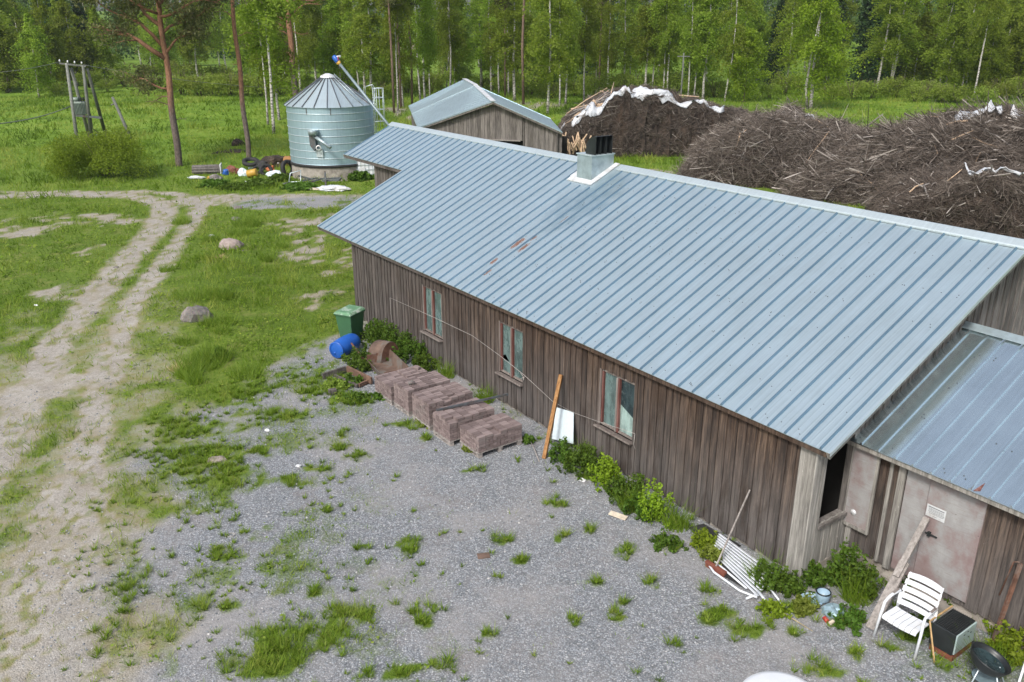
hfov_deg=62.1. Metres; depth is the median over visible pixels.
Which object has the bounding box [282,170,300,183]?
metal frame
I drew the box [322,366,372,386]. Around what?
timber cradle
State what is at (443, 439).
pallet
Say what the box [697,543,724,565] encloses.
nettle clump
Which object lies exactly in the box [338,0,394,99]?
birch tree
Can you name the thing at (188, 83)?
bush
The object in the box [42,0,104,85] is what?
birch tree
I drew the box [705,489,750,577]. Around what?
push broom
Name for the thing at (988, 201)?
brush pile
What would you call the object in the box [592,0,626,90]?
birch tree
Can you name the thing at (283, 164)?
tyre
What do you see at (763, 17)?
birch tree
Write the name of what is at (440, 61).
birch tree
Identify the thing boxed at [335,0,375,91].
birch tree
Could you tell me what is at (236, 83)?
bush
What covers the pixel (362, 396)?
nettle clump
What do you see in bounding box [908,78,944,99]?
bush
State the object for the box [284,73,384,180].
grain silo
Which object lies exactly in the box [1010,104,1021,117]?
cover sheet
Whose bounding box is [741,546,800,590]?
tall grass tuft
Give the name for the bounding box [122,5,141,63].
birch tree
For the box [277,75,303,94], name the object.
bush
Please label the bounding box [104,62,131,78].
bush
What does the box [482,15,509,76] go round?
birch tree
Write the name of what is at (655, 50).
birch tree
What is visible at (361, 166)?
ibc tank
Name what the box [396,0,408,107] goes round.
thin pine
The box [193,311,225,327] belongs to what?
tall grass tuft
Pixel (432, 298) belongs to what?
window
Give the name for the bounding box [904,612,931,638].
nettle clump
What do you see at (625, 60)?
birch tree
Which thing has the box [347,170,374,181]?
nettle clump
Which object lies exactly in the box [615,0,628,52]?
birch tree
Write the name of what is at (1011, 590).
rusty post
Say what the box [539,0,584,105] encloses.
birch tree
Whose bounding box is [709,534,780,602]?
folded lounger
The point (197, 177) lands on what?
white board
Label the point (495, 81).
bush
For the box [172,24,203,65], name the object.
birch tree
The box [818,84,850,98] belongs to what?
bush
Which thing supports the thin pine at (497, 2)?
on the meadow
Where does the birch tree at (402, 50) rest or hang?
on the meadow
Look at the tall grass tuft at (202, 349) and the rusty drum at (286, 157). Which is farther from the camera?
the rusty drum at (286, 157)
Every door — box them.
[891,470,930,575]
[913,480,987,602]
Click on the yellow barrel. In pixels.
(251, 172)
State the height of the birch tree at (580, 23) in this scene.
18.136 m
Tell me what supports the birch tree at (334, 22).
on the meadow
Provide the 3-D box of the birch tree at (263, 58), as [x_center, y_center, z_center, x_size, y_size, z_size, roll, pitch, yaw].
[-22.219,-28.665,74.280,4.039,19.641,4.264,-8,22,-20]
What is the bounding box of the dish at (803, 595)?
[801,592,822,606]
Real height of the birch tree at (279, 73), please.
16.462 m
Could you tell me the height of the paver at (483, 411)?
0.060 m
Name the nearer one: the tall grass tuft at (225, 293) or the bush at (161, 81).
the tall grass tuft at (225, 293)
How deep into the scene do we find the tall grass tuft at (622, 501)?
16.76 m
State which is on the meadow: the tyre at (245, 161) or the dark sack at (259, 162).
the dark sack at (259, 162)
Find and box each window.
[420,285,442,341]
[494,320,522,386]
[593,368,634,444]
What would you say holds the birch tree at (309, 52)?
on the meadow
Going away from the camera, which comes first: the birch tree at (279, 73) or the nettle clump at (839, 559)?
the nettle clump at (839, 559)
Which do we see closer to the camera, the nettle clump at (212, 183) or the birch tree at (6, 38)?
the nettle clump at (212, 183)
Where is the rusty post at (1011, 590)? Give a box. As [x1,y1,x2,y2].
[992,561,1022,641]
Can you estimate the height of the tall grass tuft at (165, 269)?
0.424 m
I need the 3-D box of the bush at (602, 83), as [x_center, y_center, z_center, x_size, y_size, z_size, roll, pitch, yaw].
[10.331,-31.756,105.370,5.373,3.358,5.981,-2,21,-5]
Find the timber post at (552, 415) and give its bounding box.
[542,374,562,458]
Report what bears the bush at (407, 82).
on the meadow
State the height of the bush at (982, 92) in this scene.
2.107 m
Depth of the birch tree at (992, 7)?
98.19 m
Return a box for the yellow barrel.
[246,168,257,177]
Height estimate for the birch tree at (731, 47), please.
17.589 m
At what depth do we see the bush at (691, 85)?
105.22 m
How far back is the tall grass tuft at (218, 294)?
29.23 m
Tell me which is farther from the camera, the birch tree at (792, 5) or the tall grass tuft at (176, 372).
the birch tree at (792, 5)
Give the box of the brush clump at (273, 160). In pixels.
[261,155,285,166]
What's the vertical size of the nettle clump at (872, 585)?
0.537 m
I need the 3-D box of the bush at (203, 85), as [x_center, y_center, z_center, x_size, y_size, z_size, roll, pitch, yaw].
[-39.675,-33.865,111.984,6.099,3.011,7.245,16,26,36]
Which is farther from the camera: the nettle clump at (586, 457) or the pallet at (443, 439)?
the pallet at (443, 439)
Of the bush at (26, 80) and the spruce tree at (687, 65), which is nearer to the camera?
the bush at (26, 80)
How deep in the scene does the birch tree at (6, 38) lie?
116.25 m
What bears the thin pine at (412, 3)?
on the meadow
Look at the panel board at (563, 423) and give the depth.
19.18 m
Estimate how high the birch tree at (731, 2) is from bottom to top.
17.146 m
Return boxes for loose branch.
[566,88,606,113]
[570,94,610,115]
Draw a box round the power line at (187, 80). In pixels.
[86,65,293,88]
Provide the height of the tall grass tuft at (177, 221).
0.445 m
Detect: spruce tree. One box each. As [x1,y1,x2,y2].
[7,0,31,63]
[43,0,81,81]
[71,0,95,76]
[575,0,611,83]
[605,0,617,62]
[680,4,700,80]
[759,0,787,84]
[809,0,848,80]
[837,0,887,82]
[851,3,895,80]
[863,9,902,78]
[875,4,911,78]
[885,0,920,77]
[946,1,964,39]
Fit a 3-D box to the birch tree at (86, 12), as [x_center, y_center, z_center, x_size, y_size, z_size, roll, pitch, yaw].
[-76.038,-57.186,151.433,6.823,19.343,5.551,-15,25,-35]
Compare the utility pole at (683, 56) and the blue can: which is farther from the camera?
the utility pole at (683, 56)
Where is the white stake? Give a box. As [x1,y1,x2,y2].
[1018,664,1023,681]
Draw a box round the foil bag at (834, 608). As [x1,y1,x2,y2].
[821,603,844,618]
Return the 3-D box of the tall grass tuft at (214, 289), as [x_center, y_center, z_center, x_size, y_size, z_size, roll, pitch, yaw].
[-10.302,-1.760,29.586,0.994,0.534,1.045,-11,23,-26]
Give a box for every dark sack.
[225,165,238,173]
[256,160,267,169]
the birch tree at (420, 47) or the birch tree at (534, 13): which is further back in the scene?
the birch tree at (534, 13)
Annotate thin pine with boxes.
[379,0,402,112]
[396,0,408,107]
[407,0,420,103]
[494,0,512,97]
[521,0,524,103]
[596,0,611,80]
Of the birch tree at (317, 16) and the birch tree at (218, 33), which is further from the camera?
the birch tree at (218, 33)
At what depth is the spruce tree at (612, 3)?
179.37 m
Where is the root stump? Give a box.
[231,138,244,145]
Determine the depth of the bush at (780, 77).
109.97 m
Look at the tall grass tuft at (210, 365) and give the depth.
23.57 m
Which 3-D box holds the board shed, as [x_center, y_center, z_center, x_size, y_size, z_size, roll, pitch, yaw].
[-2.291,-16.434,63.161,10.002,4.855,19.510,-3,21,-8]
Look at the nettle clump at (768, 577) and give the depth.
14.35 m
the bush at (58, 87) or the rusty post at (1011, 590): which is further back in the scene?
the bush at (58, 87)
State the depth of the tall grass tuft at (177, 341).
25.30 m
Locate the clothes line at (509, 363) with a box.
[390,298,634,447]
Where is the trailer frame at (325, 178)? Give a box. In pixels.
[298,171,341,184]
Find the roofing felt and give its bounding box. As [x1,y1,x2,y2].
[689,524,740,548]
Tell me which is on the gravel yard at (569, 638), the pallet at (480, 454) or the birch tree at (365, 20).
the pallet at (480, 454)
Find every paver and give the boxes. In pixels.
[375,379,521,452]
[406,388,414,392]
[427,401,435,406]
[443,415,451,420]
[450,395,457,399]
[455,416,463,421]
[457,393,464,397]
[463,414,471,418]
[465,391,472,395]
[471,411,479,416]
[476,434,485,440]
[478,409,486,414]
[484,425,492,429]
[484,432,492,437]
[485,407,493,411]
[499,427,507,432]
[506,425,514,430]
[513,423,521,428]
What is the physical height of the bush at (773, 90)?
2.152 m
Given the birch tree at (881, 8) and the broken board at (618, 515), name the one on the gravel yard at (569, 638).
the broken board at (618, 515)
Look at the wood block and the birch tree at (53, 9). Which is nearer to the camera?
the wood block
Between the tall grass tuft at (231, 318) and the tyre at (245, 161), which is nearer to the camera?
the tall grass tuft at (231, 318)
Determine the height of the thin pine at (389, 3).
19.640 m
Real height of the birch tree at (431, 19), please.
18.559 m
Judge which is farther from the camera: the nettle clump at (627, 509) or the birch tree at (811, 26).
the birch tree at (811, 26)
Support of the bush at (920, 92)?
on the meadow
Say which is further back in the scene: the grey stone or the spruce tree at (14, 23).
the spruce tree at (14, 23)
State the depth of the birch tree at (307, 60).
156.68 m
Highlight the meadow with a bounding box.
[0,11,1023,681]
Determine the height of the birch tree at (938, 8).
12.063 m
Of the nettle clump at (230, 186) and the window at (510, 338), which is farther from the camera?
the nettle clump at (230, 186)
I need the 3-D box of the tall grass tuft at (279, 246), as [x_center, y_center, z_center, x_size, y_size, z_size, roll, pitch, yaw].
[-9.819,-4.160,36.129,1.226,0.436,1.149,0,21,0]
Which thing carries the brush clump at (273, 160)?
on the meadow
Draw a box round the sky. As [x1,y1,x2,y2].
[17,0,932,15]
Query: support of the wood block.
on the gravel yard at (569, 638)
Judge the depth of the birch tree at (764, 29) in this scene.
133.30 m
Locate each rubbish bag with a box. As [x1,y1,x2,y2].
[238,168,246,175]
[265,170,280,175]
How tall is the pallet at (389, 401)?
0.133 m
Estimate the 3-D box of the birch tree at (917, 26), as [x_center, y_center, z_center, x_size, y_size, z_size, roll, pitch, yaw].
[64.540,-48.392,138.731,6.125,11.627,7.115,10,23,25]
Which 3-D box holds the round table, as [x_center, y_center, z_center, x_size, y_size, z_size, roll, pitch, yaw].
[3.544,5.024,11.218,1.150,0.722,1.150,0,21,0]
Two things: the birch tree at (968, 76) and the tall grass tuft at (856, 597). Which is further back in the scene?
the birch tree at (968, 76)
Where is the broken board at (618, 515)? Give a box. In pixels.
[608,510,627,519]
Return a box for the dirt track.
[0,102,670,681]
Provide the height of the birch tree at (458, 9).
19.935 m
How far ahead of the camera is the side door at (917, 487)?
13.98 m
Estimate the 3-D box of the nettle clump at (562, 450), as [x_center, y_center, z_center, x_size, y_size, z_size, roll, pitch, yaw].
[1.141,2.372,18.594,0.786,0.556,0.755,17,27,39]
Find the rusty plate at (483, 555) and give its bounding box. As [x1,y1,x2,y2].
[477,552,489,558]
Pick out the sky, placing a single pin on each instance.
(98, 8)
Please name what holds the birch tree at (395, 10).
on the meadow
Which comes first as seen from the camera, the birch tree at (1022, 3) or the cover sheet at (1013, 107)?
the cover sheet at (1013, 107)
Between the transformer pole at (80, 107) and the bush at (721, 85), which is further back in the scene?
the bush at (721, 85)
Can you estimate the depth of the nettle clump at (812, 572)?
14.45 m
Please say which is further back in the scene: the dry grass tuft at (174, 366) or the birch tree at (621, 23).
the birch tree at (621, 23)
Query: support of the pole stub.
on the meadow
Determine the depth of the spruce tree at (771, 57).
127.28 m
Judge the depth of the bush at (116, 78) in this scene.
127.30 m
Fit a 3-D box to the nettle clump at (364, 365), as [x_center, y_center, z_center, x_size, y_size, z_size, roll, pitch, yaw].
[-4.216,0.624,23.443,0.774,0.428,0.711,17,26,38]
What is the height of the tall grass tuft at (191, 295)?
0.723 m
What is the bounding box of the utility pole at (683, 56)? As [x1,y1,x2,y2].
[677,53,689,93]
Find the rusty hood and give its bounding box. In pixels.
[368,340,398,362]
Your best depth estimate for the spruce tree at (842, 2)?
132.22 m
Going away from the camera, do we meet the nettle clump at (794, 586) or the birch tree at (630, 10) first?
the nettle clump at (794, 586)
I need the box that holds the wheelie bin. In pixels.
[333,305,364,338]
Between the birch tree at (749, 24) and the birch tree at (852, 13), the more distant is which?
the birch tree at (852, 13)
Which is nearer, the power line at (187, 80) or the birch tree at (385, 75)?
the power line at (187, 80)
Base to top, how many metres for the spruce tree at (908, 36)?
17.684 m
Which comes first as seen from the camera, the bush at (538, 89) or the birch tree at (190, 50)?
the bush at (538, 89)
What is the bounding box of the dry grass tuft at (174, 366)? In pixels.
[167,362,188,371]
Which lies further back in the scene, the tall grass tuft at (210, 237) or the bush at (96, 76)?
the bush at (96, 76)
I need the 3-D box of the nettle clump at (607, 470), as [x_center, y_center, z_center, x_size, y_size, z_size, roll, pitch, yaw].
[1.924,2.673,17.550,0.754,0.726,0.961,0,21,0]
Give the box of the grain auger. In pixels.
[332,55,388,125]
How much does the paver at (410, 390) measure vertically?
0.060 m
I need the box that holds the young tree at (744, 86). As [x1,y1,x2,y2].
[723,27,773,101]
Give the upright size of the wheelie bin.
1.025 m
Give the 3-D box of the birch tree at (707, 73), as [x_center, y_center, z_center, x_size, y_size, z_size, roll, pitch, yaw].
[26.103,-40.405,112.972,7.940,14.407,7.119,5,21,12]
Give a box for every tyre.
[242,157,258,166]
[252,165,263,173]
[259,163,272,175]
[280,160,292,176]
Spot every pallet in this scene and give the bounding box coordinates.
[375,389,394,405]
[394,402,412,416]
[412,414,432,430]
[433,429,459,445]
[460,439,521,458]
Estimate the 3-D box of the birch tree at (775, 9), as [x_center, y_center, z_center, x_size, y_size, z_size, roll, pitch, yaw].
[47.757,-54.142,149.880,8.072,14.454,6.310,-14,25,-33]
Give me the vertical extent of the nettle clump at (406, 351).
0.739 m
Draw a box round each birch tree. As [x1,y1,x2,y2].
[0,0,31,81]
[0,1,31,49]
[0,19,28,91]
[4,0,31,71]
[5,12,59,96]
[24,0,74,91]
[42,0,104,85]
[44,0,73,82]
[68,1,100,36]
[85,5,123,81]
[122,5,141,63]
[128,0,155,65]
[137,5,159,65]
[138,0,174,59]
[142,3,181,75]
[172,0,203,72]
[172,0,218,76]
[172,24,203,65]
[202,3,232,64]
[206,0,235,69]
[217,0,305,133]
[228,10,258,76]
[237,3,285,123]
[246,2,298,119]
[276,2,323,69]
[277,2,320,90]
[277,9,298,91]
[296,1,319,82]
[297,3,321,72]
[300,2,323,78]
[301,1,326,79]
[308,0,334,73]
[313,0,361,85]
[322,0,356,82]
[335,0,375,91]
[337,0,384,86]
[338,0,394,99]
[370,0,415,110]
[376,7,408,87]
[378,0,419,106]
[400,0,439,99]
[401,0,442,97]
[413,0,442,95]
[430,0,472,85]
[431,28,446,71]
[433,0,465,86]
[438,0,469,83]
[442,0,475,81]
[455,0,495,87]
[466,0,502,91]
[471,12,484,66]
[480,0,511,93]
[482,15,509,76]
[483,0,539,100]
[492,0,519,95]
[496,2,534,87]
[516,0,584,114]
[517,1,558,84]
[525,0,536,73]
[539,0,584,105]
[548,0,587,104]
[571,0,604,100]
[574,0,586,66]
[574,0,619,83]
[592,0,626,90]
[610,0,643,73]
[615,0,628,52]
[617,0,646,76]
[623,0,663,85]
[627,1,646,75]
[629,0,673,86]
[644,0,689,88]
[649,0,687,84]
[656,0,686,89]
[675,0,708,95]
[679,0,731,83]
[679,0,734,98]
[686,1,716,94]
[706,0,759,101]
[716,0,737,59]
[719,0,767,83]
[724,0,766,65]
[747,0,772,80]
[760,0,799,69]
[768,0,811,86]
[774,0,869,108]
[792,0,843,86]
[793,14,816,69]
[798,7,843,69]
[803,6,852,87]
[840,0,860,50]
[855,0,913,87]
[866,0,932,89]
[879,0,916,76]
[888,9,921,76]
[897,0,940,85]
[916,0,950,87]
[916,0,971,80]
[919,0,981,88]
[946,0,989,85]
[952,2,995,87]
[961,0,1013,92]
[965,19,1015,90]
[975,0,1023,83]
[1002,6,1023,91]
[1004,0,1023,84]
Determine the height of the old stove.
0.530 m
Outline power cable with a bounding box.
[0,106,70,123]
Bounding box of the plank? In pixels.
[866,516,929,629]
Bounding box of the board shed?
[409,78,566,153]
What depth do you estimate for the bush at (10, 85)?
116.39 m
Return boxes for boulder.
[180,305,212,322]
[219,238,244,249]
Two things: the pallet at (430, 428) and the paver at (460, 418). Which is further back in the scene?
the pallet at (430, 428)
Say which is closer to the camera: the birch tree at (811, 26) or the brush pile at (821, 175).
the brush pile at (821, 175)
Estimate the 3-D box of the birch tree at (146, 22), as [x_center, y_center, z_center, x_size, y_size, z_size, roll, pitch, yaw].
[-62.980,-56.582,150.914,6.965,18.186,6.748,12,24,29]
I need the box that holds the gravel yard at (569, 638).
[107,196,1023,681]
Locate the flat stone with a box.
[207,456,226,462]
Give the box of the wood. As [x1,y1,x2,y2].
[15,0,1008,58]
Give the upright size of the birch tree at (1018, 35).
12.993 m
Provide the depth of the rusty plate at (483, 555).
15.29 m
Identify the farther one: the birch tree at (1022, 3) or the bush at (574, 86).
the birch tree at (1022, 3)
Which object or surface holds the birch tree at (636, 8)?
on the meadow
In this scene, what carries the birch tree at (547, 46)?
on the meadow
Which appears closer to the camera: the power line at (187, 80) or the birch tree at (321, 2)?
the power line at (187, 80)
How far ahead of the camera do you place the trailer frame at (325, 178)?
50.09 m
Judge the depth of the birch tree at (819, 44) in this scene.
89.28 m
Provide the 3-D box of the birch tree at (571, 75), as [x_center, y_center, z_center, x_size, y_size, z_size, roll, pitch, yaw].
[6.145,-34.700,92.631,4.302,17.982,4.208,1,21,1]
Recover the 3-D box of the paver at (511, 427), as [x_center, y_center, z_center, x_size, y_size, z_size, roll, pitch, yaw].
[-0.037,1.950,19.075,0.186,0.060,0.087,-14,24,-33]
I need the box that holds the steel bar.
[436,393,507,410]
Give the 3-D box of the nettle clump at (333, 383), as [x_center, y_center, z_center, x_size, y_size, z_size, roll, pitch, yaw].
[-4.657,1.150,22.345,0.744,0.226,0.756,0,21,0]
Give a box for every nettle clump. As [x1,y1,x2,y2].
[196,178,230,187]
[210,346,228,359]
[215,181,251,191]
[243,177,281,188]
[268,173,290,181]
[279,181,317,191]
[320,377,347,389]
[340,346,370,364]
[340,372,364,386]
[343,390,372,404]
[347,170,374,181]
[348,355,373,371]
[360,318,401,348]
[365,318,388,332]
[371,392,384,400]
[374,327,415,352]
[386,336,427,362]
[411,349,441,370]
[461,443,472,452]
[522,433,534,444]
[548,436,580,467]
[555,441,602,479]
[587,452,621,493]
[602,472,644,504]
[620,491,653,522]
[638,478,674,526]
[648,528,688,552]
[689,526,717,552]
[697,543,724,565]
[747,558,785,592]
[754,598,792,621]
[771,565,806,597]
[792,592,820,617]
[801,559,840,594]
[826,536,882,590]
[827,602,867,636]
[842,561,887,600]
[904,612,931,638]
[982,618,1013,634]
[986,619,1023,666]
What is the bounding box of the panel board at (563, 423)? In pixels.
[552,408,573,443]
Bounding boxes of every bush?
[0,77,23,92]
[8,72,39,88]
[41,126,157,179]
[42,82,67,92]
[74,69,103,87]
[94,79,117,91]
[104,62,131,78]
[105,67,139,86]
[133,63,162,75]
[147,74,178,91]
[164,59,202,77]
[164,71,195,94]
[172,72,224,95]
[192,72,229,94]
[195,63,237,77]
[205,70,238,95]
[228,73,261,94]
[237,73,274,96]
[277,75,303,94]
[288,72,314,88]
[341,72,362,85]
[360,72,379,85]
[362,82,396,99]
[367,63,404,85]
[394,74,421,92]
[415,73,445,91]
[425,66,454,88]
[452,65,479,83]
[478,74,503,87]
[490,72,524,90]
[509,73,547,94]
[524,75,546,90]
[537,82,564,97]
[561,76,590,95]
[573,71,615,96]
[595,74,637,91]
[618,71,649,86]
[641,70,675,87]
[653,70,694,92]
[682,80,712,95]
[698,80,732,97]
[759,82,783,98]
[768,69,804,94]
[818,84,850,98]
[837,79,872,98]
[855,79,891,98]
[872,75,916,97]
[900,85,932,101]
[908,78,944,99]
[931,84,958,102]
[933,84,973,102]
[963,85,999,102]
[979,78,1017,97]
[995,75,1023,98]
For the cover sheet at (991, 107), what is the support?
on the brush pile at (821, 175)
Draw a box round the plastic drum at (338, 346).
[329,333,360,357]
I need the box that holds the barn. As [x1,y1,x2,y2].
[317,122,1023,649]
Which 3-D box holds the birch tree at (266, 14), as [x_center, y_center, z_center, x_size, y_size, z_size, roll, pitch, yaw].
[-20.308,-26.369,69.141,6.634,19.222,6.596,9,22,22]
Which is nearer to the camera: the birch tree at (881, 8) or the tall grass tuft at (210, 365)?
the tall grass tuft at (210, 365)
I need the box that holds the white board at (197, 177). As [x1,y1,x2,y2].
[187,175,204,178]
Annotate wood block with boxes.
[328,388,336,394]
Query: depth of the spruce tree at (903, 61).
141.18 m
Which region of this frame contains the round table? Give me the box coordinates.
[743,671,806,681]
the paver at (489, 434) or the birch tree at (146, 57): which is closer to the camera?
the paver at (489, 434)
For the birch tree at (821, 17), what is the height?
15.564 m
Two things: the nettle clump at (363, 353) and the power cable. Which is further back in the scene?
the power cable
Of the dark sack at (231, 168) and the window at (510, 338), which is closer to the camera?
the window at (510, 338)
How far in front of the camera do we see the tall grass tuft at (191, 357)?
23.61 m
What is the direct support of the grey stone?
on the meadow
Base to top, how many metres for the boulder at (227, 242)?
0.576 m
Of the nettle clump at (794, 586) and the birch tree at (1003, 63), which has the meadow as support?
the birch tree at (1003, 63)
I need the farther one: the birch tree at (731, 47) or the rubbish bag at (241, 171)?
the birch tree at (731, 47)
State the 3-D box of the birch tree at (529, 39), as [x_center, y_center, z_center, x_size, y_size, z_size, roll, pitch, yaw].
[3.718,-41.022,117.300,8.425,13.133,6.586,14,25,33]
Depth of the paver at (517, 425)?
19.17 m
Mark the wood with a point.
(766, 10)
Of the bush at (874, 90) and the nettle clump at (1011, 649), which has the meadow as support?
the bush at (874, 90)
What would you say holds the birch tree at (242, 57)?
on the meadow
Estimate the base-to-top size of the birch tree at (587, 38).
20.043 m
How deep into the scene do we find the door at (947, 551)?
13.46 m
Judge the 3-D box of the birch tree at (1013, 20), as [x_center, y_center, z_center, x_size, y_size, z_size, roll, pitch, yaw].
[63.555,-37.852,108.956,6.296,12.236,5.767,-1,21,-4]
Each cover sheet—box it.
[571,85,723,126]
[955,100,1002,119]
[964,162,1023,177]
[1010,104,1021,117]
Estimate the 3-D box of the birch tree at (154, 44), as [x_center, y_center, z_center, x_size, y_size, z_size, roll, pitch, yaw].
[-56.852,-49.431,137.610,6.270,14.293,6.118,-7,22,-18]
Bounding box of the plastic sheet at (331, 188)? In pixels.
[317,185,350,190]
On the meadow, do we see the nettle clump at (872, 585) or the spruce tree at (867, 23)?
the spruce tree at (867, 23)
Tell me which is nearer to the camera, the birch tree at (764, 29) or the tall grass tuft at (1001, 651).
the tall grass tuft at (1001, 651)
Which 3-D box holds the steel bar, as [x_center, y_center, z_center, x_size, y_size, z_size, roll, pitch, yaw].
[-0.917,1.427,19.843,1.780,0.140,0.050,-8,22,-21]
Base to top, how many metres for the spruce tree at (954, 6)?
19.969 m
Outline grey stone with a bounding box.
[209,174,222,178]
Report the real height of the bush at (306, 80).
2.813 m
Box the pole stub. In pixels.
[111,97,130,137]
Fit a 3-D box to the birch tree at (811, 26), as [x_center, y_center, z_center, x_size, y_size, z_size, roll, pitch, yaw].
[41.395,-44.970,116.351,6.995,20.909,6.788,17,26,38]
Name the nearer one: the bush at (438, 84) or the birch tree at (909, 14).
the bush at (438, 84)
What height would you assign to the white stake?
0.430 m
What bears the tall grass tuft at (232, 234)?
on the meadow
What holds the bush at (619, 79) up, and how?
on the meadow
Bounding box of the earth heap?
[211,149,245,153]
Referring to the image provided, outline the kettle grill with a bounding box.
[970,641,1011,681]
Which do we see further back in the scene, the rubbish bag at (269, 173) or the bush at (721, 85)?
the bush at (721, 85)
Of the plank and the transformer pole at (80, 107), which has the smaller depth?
the plank
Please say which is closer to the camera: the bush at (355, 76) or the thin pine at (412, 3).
the thin pine at (412, 3)
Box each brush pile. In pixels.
[556,83,750,156]
[672,95,877,188]
[772,86,1023,205]
[859,155,1023,238]
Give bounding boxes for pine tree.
[67,0,250,165]
[199,0,262,156]
[228,0,323,96]
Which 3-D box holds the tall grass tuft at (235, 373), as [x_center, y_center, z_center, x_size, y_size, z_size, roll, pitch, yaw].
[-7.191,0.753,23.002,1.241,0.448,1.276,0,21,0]
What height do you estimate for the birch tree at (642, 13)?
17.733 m
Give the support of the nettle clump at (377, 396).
on the gravel yard at (569, 638)
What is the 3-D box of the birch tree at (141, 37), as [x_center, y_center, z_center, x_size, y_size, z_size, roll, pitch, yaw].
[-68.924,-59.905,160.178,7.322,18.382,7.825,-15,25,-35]
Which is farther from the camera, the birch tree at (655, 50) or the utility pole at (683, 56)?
the birch tree at (655, 50)
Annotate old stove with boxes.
[929,605,976,662]
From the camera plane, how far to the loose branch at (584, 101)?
64.42 m
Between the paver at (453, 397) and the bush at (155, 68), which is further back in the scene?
the bush at (155, 68)
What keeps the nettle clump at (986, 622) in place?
on the gravel yard at (569, 638)
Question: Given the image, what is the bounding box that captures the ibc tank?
[356,161,374,178]
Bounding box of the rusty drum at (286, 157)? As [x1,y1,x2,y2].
[283,156,290,165]
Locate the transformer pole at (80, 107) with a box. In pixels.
[59,59,105,135]
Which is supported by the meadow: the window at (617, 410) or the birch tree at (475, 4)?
the birch tree at (475, 4)
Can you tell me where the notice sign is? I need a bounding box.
[925,504,945,522]
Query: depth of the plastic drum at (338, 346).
24.27 m
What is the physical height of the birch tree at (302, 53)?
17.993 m
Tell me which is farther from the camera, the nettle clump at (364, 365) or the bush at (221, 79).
the bush at (221, 79)
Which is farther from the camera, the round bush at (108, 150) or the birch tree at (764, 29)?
the birch tree at (764, 29)
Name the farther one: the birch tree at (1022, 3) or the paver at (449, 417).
the birch tree at (1022, 3)
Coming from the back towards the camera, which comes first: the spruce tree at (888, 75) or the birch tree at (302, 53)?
the spruce tree at (888, 75)
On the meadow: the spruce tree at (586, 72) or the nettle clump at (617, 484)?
the spruce tree at (586, 72)
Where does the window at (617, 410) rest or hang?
in the barn
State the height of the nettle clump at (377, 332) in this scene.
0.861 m
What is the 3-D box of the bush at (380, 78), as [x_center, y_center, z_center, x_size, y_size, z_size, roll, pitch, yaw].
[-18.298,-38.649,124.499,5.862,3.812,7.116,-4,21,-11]
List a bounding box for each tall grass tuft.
[154,261,176,272]
[164,281,213,302]
[164,327,192,344]
[165,214,192,224]
[165,343,215,369]
[166,354,208,379]
[172,360,203,380]
[175,332,199,346]
[179,359,209,385]
[184,331,243,364]
[189,343,229,357]
[193,248,218,260]
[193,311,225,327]
[196,356,224,371]
[198,228,222,242]
[199,279,237,300]
[204,310,239,326]
[206,281,223,295]
[209,285,236,299]
[210,320,235,334]
[224,357,266,381]
[225,224,255,236]
[227,207,269,228]
[255,250,276,262]
[266,239,290,248]
[430,356,458,378]
[470,379,496,403]
[558,437,602,466]
[607,469,652,513]
[653,486,707,532]
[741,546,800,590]
[824,554,889,607]
[950,614,1022,677]
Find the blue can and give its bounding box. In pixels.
[222,169,228,174]
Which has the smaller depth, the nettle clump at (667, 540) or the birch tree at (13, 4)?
the nettle clump at (667, 540)
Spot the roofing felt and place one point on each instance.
(700, 526)
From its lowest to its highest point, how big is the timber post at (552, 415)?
1.662 m
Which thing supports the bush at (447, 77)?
on the meadow
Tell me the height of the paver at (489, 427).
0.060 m
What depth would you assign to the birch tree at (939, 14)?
111.48 m
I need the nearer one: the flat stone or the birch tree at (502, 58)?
the flat stone
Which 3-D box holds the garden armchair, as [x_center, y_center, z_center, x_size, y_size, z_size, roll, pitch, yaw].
[6.146,4.195,13.107,0.734,0.956,0.700,-15,25,-35]
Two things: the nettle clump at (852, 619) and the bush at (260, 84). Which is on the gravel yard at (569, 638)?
the nettle clump at (852, 619)
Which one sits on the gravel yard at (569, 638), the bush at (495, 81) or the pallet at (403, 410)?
the pallet at (403, 410)
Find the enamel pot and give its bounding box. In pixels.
[815,587,831,603]
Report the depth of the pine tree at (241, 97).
57.08 m
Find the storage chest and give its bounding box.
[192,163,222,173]
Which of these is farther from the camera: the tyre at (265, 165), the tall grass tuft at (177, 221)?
the tyre at (265, 165)
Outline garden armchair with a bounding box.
[872,572,943,659]
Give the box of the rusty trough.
[351,343,407,374]

